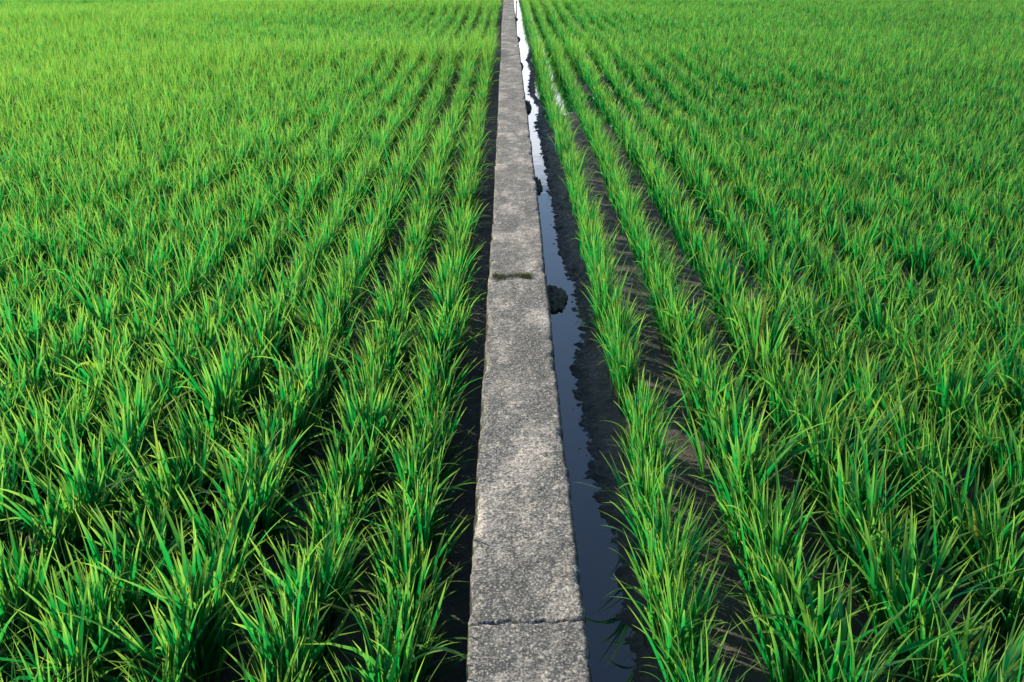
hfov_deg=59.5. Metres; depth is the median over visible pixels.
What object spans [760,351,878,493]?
rice plant
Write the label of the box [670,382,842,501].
rice plant
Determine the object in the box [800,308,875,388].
rice plant
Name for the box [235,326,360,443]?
rice plant
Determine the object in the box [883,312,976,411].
rice plant
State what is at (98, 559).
rice plant
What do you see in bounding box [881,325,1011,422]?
rice plant
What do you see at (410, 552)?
rice plant
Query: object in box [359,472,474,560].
rice plant
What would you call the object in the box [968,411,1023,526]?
rice plant
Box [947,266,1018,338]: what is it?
rice plant
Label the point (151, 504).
rice plant
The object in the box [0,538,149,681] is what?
rice plant
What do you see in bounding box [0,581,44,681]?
rice plant
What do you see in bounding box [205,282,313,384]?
rice plant
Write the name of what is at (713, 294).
rice plant
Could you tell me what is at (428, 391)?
rice plant
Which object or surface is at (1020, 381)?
rice plant
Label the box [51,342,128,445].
rice plant
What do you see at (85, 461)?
rice plant
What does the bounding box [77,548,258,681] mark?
rice plant
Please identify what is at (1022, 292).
rice plant
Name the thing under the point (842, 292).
rice plant
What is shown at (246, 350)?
rice plant
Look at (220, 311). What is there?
rice plant
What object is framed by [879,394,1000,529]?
rice plant
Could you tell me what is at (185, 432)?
rice plant
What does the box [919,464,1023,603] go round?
rice plant
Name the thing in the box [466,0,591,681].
concrete path
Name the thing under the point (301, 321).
rice plant
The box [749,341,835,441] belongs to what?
rice plant
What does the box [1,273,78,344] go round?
rice plant
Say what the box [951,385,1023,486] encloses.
rice plant
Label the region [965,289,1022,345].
rice plant
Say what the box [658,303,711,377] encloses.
rice plant
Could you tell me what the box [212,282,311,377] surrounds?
rice plant
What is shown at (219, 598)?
rice plant
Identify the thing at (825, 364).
rice plant
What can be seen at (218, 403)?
rice plant
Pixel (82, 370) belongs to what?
rice plant
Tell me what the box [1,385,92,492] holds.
rice plant
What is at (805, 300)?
rice plant
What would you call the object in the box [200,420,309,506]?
rice plant
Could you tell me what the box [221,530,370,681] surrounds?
rice plant
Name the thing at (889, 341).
rice plant
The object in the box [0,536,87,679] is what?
rice plant
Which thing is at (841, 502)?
rice plant
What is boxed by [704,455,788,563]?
rice plant
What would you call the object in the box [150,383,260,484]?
rice plant
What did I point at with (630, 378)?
rice plant
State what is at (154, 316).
rice plant
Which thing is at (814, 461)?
rice plant
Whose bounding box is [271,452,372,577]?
rice plant
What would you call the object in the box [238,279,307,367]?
rice plant
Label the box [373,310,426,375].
rice plant
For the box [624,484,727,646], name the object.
rice plant
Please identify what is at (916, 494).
rice plant
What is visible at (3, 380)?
rice plant
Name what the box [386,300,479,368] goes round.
rice plant
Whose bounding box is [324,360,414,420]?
rice plant
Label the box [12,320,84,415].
rice plant
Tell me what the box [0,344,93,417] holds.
rice plant
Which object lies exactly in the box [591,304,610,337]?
rice plant
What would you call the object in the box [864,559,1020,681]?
rice plant
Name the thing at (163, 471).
rice plant
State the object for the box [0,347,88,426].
rice plant
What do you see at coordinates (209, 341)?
rice plant
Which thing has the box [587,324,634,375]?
rice plant
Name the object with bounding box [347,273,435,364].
rice plant
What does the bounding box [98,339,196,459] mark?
rice plant
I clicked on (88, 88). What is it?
rice field
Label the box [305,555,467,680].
rice plant
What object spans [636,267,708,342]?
rice plant
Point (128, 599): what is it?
rice plant
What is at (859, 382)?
rice plant
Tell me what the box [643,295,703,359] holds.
rice plant
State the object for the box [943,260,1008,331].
rice plant
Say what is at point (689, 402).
rice plant
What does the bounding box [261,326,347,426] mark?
rice plant
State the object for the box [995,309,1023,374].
rice plant
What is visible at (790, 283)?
rice plant
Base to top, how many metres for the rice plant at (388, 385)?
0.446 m
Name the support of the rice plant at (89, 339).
on the ground
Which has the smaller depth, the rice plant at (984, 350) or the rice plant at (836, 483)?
the rice plant at (836, 483)
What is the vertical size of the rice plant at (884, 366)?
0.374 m
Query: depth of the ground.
3.65 m
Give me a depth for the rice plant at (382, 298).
4.44 m
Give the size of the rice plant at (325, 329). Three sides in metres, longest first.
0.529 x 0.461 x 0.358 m
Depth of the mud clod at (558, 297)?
4.87 m
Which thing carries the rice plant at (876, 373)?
on the ground
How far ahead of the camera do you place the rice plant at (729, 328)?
4.03 m
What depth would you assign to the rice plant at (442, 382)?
3.76 m
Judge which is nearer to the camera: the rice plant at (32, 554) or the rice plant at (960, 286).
the rice plant at (32, 554)
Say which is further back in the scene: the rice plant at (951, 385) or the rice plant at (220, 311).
the rice plant at (220, 311)
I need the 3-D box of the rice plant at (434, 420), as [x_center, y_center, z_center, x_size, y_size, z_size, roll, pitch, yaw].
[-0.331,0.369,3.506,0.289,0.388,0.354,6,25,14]
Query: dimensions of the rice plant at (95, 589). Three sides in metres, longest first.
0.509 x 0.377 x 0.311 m
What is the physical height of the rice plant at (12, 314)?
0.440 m
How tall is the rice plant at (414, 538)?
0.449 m
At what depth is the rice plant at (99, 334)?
3.92 m
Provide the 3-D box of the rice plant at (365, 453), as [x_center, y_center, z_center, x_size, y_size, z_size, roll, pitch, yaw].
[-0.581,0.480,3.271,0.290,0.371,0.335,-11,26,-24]
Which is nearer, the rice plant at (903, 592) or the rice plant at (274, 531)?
the rice plant at (903, 592)
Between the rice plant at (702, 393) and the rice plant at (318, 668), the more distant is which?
the rice plant at (702, 393)
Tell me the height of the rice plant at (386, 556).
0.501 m
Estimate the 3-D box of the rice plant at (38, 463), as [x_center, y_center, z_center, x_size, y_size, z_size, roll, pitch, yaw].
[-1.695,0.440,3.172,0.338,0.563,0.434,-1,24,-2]
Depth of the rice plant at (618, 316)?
4.02 m
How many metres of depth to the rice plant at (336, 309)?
4.28 m
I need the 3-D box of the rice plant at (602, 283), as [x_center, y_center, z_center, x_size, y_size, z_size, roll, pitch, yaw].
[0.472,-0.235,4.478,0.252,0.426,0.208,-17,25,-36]
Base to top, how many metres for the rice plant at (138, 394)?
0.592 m
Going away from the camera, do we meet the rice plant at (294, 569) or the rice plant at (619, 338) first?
the rice plant at (294, 569)
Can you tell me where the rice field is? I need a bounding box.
[0,0,1023,681]
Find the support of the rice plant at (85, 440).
on the ground
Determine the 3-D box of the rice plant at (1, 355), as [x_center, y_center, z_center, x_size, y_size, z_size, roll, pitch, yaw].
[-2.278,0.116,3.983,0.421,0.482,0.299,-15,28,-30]
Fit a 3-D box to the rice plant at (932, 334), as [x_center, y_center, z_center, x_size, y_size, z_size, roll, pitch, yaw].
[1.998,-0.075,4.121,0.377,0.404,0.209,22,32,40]
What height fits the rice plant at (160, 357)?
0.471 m
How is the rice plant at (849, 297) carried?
on the ground
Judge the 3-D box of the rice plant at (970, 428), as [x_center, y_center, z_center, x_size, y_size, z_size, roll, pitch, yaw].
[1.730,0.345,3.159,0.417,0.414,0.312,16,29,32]
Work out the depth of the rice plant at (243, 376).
3.78 m
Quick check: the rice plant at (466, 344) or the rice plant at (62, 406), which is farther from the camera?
the rice plant at (466, 344)
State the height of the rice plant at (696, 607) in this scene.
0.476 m
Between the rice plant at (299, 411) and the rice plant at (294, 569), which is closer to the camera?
the rice plant at (294, 569)
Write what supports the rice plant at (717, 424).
on the ground
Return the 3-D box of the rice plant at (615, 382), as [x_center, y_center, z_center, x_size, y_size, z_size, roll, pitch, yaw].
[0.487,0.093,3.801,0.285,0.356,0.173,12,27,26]
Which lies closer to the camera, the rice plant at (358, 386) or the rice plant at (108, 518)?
the rice plant at (108, 518)
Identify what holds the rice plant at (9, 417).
on the ground
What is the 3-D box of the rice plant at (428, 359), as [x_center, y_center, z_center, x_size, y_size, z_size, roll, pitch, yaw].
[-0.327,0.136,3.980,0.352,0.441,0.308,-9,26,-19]
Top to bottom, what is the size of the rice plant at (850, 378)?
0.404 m
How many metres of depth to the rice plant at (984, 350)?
3.76 m
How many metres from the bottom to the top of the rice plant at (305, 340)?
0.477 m
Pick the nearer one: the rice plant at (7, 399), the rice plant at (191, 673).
the rice plant at (191, 673)
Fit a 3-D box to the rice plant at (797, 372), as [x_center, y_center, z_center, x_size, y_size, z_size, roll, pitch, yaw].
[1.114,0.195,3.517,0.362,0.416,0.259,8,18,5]
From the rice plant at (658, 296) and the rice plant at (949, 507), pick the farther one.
the rice plant at (658, 296)
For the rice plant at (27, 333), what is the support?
on the ground
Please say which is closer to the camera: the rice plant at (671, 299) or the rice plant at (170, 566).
the rice plant at (170, 566)
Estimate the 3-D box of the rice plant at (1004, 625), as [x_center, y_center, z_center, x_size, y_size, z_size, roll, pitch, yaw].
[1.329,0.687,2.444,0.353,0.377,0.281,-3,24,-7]
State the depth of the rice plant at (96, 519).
2.73 m
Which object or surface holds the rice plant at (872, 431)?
on the ground
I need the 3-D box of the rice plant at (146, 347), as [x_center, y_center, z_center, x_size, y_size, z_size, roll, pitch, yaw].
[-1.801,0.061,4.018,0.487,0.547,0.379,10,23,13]
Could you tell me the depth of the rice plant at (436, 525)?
2.96 m
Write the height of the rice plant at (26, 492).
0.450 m
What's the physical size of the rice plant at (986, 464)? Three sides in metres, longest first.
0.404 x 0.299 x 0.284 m
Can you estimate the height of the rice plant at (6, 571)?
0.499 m
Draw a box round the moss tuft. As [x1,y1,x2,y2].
[491,271,532,279]
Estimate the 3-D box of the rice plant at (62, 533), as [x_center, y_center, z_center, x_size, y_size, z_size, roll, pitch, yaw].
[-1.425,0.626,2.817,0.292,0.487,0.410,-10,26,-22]
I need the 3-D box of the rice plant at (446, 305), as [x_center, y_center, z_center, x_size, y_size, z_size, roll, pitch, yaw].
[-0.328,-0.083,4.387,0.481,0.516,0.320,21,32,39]
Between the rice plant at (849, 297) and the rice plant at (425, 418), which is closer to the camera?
the rice plant at (425, 418)
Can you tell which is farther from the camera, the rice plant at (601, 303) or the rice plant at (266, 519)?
the rice plant at (601, 303)
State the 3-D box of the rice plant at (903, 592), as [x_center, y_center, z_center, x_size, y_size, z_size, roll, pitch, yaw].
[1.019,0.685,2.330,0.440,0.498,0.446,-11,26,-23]
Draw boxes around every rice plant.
[0,283,55,373]
[0,295,26,349]
[0,295,89,379]
[0,317,40,379]
[0,320,60,420]
[0,322,44,389]
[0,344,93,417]
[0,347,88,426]
[0,358,7,416]
[0,360,57,461]
[0,365,63,448]
[0,389,77,508]
[0,403,179,567]
[0,417,72,529]
[0,418,45,550]
[0,438,47,559]
[0,450,130,590]
[0,472,103,600]
[0,479,41,555]
[0,506,69,649]
[0,506,78,642]
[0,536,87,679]
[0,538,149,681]
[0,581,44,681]
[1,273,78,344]
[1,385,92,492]
[5,377,93,489]
[6,536,124,677]
[10,289,66,365]
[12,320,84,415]
[17,424,143,554]
[19,375,113,469]
[22,302,135,431]
[22,320,98,404]
[32,389,181,531]
[34,306,104,374]
[42,297,106,386]
[45,365,134,451]
[48,504,210,667]
[51,265,148,363]
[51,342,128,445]
[54,519,253,681]
[56,298,118,362]
[60,352,205,473]
[61,307,153,396]
[66,490,207,631]
[70,284,161,343]
[77,380,191,510]
[77,406,246,549]
[77,479,191,612]
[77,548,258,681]
[79,317,164,396]
[80,369,171,469]
[89,290,171,390]
[92,353,192,479]
[95,271,194,346]
[98,282,178,371]
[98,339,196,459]
[99,451,209,560]
[100,299,204,381]
[105,286,197,360]
[106,477,211,587]
[110,510,281,659]
[124,344,209,435]
[126,326,223,423]
[128,487,272,675]
[132,297,235,408]
[136,327,217,412]
[140,507,287,629]
[142,402,247,519]
[143,307,228,401]
[144,418,244,528]
[146,395,239,499]
[148,279,236,354]
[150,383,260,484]
[159,315,268,456]
[162,298,242,384]
[164,476,281,600]
[167,342,270,453]
[169,277,266,380]
[173,419,305,589]
[183,291,246,355]
[189,320,288,422]
[192,409,327,570]
[192,574,351,681]
[194,346,292,437]
[199,413,311,519]
[199,429,338,553]
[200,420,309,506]
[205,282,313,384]
[207,388,323,498]
[210,311,293,415]
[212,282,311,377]
[215,312,284,399]
[217,304,296,407]
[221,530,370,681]
[229,371,349,482]
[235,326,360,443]
[235,332,353,460]
[236,498,368,632]
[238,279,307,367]
[240,352,340,470]
[244,298,367,391]
[251,265,327,363]
[253,502,383,660]
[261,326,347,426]
[261,472,398,614]
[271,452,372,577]
[276,274,371,370]
[280,291,367,377]
[280,331,356,412]
[280,418,387,532]
[282,301,361,394]
[283,476,401,581]
[287,299,352,388]
[288,415,402,525]
[293,466,403,549]
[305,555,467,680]
[307,371,392,446]
[307,434,395,488]
[312,367,424,451]
[314,352,433,503]
[320,278,370,356]
[320,345,394,419]
[321,321,425,398]
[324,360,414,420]
[328,324,409,403]
[334,502,469,617]
[335,473,454,590]
[343,315,418,387]
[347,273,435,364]
[351,282,411,372]
[353,341,419,434]
[355,280,425,337]
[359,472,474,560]
[360,307,426,382]
[360,557,466,681]
[366,423,475,537]
[370,533,467,628]
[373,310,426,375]
[374,403,466,492]
[375,401,461,518]
[375,471,471,585]
[379,438,467,540]
[381,361,480,435]
[382,371,477,475]
[385,332,482,406]
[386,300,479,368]
[386,385,466,474]
[390,345,484,418]
[394,384,467,445]
[397,268,479,362]
[400,323,474,402]
[400,366,464,425]
[404,330,468,380]
[409,299,484,364]
[412,305,483,376]
[412,309,470,365]
[574,449,693,563]
[581,257,618,326]
[581,257,641,340]
[582,272,628,337]
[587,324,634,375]
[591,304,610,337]
[592,296,653,388]
[597,325,651,399]
[599,285,645,363]
[602,390,684,468]
[603,432,695,521]
[604,319,654,413]
[604,489,695,622]
[607,293,652,347]
[609,397,680,484]
[609,536,744,681]
[614,405,684,493]
[615,365,670,445]
[618,465,719,585]
[619,441,695,521]
[620,367,689,460]
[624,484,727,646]
[628,567,749,681]
[631,275,683,331]
[635,483,728,583]
[636,252,685,322]
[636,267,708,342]
[641,271,707,349]
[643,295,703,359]
[648,294,724,344]
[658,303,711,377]
[659,310,740,395]
[659,337,755,433]
[661,306,727,387]
[664,336,731,418]
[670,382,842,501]
[676,334,731,387]
[682,352,759,441]
[684,351,771,459]
[688,379,758,474]
[688,420,804,529]
[689,379,782,478]
[691,243,764,323]
[693,491,844,633]
[702,276,808,359]
[702,380,830,515]
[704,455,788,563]
[705,263,759,333]
[706,275,784,366]
[707,455,824,584]
[714,308,786,402]
[716,281,778,344]
[717,517,864,653]
[719,274,826,382]
[723,288,770,351]
[724,302,795,380]
[725,316,802,412]
[725,537,891,677]
[731,546,896,681]
[741,443,840,597]
[742,341,821,424]
[743,552,982,681]
[747,246,820,324]
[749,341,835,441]
[755,337,844,430]
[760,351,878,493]
[761,354,870,478]
[765,263,827,330]
[766,275,852,351]
[769,285,805,343]
[769,370,842,464]
[770,391,884,517]
[782,279,858,366]
[784,442,917,560]
[787,385,932,525]
[789,308,856,374]
[790,268,853,359]
[796,308,888,407]
[796,405,938,589]
[796,427,922,544]
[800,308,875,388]
[803,431,952,608]
[805,316,879,391]
[808,503,1023,681]
[821,237,897,328]
[824,334,897,418]
[824,470,971,632]
[824,485,1023,658]
[826,340,937,436]
[831,274,881,340]
[831,350,913,439]
[832,285,871,332]
[833,259,904,350]
[834,360,942,474]
[836,349,919,461]
[839,283,911,359]
[849,369,969,484]
[854,295,967,393]
[857,310,943,374]
[858,272,933,368]
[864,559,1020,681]
[865,387,966,515]
[869,317,937,388]
[873,267,934,319]
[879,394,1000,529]
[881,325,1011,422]
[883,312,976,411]
[886,264,955,334]
[886,274,931,321]
[886,399,991,542]
[896,279,962,348]
[899,434,1023,586]
[906,344,1007,439]
[909,451,1023,564]
[913,289,988,361]
[913,345,1023,461]
[914,290,993,349]
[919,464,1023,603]
[920,301,988,373]
[921,328,993,437]
[929,525,1023,660]
[936,265,1012,325]
[936,297,1023,379]
[940,505,1023,631]
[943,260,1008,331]
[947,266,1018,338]
[947,316,1018,396]
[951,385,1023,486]
[951,386,1023,476]
[954,319,1016,408]
[954,394,1023,504]
[958,284,1023,353]
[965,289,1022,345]
[965,321,1023,421]
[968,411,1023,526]
[981,353,1023,436]
[982,285,1023,361]
[989,334,1023,448]
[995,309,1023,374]
[995,396,1023,542]
[999,262,1023,321]
[1001,310,1023,369]
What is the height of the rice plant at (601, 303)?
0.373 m
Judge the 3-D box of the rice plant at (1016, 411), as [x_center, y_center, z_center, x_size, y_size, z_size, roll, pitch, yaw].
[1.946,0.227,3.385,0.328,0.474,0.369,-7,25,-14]
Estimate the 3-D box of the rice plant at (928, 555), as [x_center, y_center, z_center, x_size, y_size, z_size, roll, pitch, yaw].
[1.069,0.623,2.485,0.350,0.466,0.364,1,24,3]
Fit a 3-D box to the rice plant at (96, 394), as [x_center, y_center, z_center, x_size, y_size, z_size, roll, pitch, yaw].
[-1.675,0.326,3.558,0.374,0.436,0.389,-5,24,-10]
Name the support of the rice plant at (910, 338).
on the ground
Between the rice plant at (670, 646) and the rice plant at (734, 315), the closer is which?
the rice plant at (670, 646)
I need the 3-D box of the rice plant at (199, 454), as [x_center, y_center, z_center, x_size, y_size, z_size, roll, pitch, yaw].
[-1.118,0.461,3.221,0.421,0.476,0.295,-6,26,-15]
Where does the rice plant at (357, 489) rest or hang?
on the ground
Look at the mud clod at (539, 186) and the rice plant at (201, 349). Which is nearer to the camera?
the rice plant at (201, 349)
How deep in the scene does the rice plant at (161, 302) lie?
4.40 m
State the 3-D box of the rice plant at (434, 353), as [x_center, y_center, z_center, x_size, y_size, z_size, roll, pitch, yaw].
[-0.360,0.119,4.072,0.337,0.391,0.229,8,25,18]
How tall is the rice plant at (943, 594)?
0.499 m
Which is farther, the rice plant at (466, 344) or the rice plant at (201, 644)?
the rice plant at (466, 344)
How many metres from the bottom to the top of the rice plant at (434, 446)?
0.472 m
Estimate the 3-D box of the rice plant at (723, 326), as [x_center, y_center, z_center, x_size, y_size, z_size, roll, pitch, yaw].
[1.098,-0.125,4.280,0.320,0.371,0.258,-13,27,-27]
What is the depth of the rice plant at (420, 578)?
2.58 m
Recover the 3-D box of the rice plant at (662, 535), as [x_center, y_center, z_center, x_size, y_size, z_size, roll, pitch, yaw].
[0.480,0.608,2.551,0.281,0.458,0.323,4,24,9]
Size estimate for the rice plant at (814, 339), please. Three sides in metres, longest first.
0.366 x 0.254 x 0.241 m
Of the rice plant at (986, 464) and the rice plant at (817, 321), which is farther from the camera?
the rice plant at (817, 321)
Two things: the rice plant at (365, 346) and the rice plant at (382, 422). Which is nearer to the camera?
the rice plant at (382, 422)
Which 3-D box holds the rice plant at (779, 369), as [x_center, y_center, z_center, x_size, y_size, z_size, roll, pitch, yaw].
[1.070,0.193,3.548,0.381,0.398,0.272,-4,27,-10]
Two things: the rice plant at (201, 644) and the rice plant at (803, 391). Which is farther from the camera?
the rice plant at (803, 391)
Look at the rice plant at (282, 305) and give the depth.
4.41 m
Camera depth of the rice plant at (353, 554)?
2.73 m
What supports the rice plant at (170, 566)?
on the ground
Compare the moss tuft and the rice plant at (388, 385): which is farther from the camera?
the moss tuft
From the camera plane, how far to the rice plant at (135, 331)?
4.11 m
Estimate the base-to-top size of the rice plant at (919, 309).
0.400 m
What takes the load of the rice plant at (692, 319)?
on the ground
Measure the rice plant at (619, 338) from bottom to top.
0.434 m
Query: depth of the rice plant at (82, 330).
4.02 m
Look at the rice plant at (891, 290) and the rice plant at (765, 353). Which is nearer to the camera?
the rice plant at (765, 353)
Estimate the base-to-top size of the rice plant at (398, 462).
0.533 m
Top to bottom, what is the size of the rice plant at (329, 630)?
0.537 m
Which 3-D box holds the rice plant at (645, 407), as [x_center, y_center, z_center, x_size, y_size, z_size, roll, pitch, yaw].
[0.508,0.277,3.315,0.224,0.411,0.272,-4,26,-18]
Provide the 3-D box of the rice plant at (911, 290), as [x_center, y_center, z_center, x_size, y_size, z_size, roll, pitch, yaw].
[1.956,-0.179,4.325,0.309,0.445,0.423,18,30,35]
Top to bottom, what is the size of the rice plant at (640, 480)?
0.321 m
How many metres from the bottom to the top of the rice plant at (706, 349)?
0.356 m
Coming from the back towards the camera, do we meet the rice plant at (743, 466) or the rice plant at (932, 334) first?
the rice plant at (932, 334)
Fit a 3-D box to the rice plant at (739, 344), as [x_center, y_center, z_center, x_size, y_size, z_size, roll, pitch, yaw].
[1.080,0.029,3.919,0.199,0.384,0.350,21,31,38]
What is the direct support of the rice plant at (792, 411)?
on the ground
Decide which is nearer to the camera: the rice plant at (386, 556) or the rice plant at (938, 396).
the rice plant at (386, 556)
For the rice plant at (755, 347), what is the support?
on the ground
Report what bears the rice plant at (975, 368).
on the ground
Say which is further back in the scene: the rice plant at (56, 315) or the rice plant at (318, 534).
the rice plant at (56, 315)
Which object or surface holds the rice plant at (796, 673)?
on the ground
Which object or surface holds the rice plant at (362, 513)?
on the ground
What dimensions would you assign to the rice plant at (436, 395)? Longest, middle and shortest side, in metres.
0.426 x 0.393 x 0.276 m
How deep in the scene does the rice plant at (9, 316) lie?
4.09 m
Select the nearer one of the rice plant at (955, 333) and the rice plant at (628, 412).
the rice plant at (628, 412)
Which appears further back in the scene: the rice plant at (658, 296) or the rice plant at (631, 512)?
the rice plant at (658, 296)
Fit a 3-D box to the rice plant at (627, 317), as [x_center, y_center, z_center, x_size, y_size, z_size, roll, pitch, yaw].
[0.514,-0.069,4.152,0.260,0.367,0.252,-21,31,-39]
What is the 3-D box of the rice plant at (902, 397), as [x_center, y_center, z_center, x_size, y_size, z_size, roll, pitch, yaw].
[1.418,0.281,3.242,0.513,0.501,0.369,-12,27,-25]
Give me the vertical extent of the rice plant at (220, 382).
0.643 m
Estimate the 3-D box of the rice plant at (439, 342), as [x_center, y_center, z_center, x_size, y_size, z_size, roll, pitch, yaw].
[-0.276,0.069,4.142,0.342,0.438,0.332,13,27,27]
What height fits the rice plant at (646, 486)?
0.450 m
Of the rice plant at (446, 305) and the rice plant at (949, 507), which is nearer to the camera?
the rice plant at (949, 507)
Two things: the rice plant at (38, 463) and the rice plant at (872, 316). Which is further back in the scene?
the rice plant at (872, 316)
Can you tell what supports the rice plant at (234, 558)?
on the ground
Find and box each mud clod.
[526,100,531,111]
[536,177,542,192]
[547,285,567,312]
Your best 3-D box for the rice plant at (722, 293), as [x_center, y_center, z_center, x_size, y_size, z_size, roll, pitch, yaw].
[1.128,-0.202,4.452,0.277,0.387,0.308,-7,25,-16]
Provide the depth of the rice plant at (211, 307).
4.41 m
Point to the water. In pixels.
(612, 655)
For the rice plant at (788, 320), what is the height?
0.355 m
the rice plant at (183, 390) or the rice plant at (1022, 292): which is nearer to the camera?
the rice plant at (183, 390)
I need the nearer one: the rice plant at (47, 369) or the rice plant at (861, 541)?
the rice plant at (861, 541)
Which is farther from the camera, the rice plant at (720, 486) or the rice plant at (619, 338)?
the rice plant at (619, 338)
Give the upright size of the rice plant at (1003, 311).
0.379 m
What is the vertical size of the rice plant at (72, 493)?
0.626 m
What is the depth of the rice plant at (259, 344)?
4.09 m
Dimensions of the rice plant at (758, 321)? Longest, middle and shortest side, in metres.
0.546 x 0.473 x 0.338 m
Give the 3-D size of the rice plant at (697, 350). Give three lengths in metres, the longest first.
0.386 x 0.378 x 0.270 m
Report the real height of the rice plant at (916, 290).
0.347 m
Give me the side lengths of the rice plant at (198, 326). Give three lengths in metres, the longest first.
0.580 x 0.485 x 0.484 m
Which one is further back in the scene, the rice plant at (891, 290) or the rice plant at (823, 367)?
the rice plant at (891, 290)
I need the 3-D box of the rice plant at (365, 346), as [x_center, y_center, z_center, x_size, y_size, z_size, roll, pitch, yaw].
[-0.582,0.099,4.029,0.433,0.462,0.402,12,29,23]
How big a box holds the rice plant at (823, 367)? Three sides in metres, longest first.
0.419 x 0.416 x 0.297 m
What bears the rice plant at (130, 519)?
on the ground
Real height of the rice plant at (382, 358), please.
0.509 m
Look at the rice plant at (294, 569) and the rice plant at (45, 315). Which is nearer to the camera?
the rice plant at (294, 569)
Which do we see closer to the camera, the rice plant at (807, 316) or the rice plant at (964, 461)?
the rice plant at (964, 461)
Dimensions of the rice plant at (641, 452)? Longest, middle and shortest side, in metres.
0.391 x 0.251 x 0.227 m
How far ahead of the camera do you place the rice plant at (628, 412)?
3.38 m
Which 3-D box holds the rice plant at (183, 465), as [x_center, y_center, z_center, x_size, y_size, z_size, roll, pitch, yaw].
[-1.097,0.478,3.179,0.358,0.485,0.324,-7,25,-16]
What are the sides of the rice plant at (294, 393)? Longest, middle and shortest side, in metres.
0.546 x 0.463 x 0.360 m
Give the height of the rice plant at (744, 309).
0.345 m
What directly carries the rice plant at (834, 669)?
on the ground
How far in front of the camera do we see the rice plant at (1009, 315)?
4.07 m
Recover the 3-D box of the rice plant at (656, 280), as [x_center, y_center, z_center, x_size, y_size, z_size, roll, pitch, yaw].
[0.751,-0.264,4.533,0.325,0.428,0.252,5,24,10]
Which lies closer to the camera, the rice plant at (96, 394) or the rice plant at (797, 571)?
the rice plant at (797, 571)
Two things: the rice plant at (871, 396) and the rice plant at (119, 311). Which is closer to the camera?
the rice plant at (871, 396)
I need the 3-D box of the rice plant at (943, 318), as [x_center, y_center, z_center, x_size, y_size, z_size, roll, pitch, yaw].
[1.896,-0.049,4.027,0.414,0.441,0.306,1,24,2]
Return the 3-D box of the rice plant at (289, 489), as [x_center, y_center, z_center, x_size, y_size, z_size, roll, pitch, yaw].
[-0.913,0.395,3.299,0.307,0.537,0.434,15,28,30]
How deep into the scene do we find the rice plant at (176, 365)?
3.81 m
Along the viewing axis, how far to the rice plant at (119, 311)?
4.45 m
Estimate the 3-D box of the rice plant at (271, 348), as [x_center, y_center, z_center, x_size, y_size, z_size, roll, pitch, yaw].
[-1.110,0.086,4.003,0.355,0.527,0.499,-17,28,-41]
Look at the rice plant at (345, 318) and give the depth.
4.49 m
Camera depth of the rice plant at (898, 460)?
3.02 m
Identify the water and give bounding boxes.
[514,0,635,681]
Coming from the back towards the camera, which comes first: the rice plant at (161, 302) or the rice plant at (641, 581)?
the rice plant at (161, 302)
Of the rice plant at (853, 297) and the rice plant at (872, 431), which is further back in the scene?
the rice plant at (853, 297)
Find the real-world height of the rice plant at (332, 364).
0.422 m
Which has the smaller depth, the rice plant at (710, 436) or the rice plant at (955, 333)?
the rice plant at (710, 436)
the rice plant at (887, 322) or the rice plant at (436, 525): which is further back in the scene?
the rice plant at (887, 322)
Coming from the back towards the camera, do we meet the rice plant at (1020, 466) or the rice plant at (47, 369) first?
the rice plant at (47, 369)
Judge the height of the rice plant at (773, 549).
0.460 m
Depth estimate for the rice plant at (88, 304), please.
4.25 m
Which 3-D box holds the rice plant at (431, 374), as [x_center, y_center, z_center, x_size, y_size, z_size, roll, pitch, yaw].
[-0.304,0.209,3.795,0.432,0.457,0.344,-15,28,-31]
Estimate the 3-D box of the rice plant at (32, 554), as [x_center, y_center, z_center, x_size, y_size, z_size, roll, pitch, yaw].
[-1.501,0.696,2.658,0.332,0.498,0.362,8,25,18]
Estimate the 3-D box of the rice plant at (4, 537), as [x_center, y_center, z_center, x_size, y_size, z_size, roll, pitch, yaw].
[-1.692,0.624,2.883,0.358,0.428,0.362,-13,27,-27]
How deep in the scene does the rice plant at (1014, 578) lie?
2.43 m
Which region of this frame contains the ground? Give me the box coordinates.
[0,0,1023,681]
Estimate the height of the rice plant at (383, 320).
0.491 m
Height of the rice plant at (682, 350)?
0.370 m
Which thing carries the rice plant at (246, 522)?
on the ground
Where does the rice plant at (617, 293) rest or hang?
on the ground
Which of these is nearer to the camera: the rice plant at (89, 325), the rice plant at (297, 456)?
the rice plant at (297, 456)
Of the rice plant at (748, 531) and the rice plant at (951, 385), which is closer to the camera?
the rice plant at (748, 531)
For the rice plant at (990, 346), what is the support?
on the ground
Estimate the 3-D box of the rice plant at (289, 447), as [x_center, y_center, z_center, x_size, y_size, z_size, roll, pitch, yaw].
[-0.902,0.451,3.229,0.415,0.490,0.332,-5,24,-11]
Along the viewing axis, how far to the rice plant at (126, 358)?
3.86 m
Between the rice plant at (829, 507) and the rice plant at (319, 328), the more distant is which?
the rice plant at (319, 328)
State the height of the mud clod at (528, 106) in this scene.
0.100 m
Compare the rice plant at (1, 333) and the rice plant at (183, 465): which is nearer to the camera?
the rice plant at (183, 465)
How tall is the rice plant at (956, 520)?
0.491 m
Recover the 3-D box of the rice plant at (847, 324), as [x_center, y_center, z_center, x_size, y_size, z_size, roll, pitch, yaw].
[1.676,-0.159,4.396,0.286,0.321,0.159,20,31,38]
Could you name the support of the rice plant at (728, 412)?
on the ground
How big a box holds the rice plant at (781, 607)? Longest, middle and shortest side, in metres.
0.418 x 0.333 x 0.316 m
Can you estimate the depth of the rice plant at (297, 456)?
3.48 m
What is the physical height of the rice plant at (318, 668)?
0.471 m
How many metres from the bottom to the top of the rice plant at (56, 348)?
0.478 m
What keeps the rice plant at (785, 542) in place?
on the ground

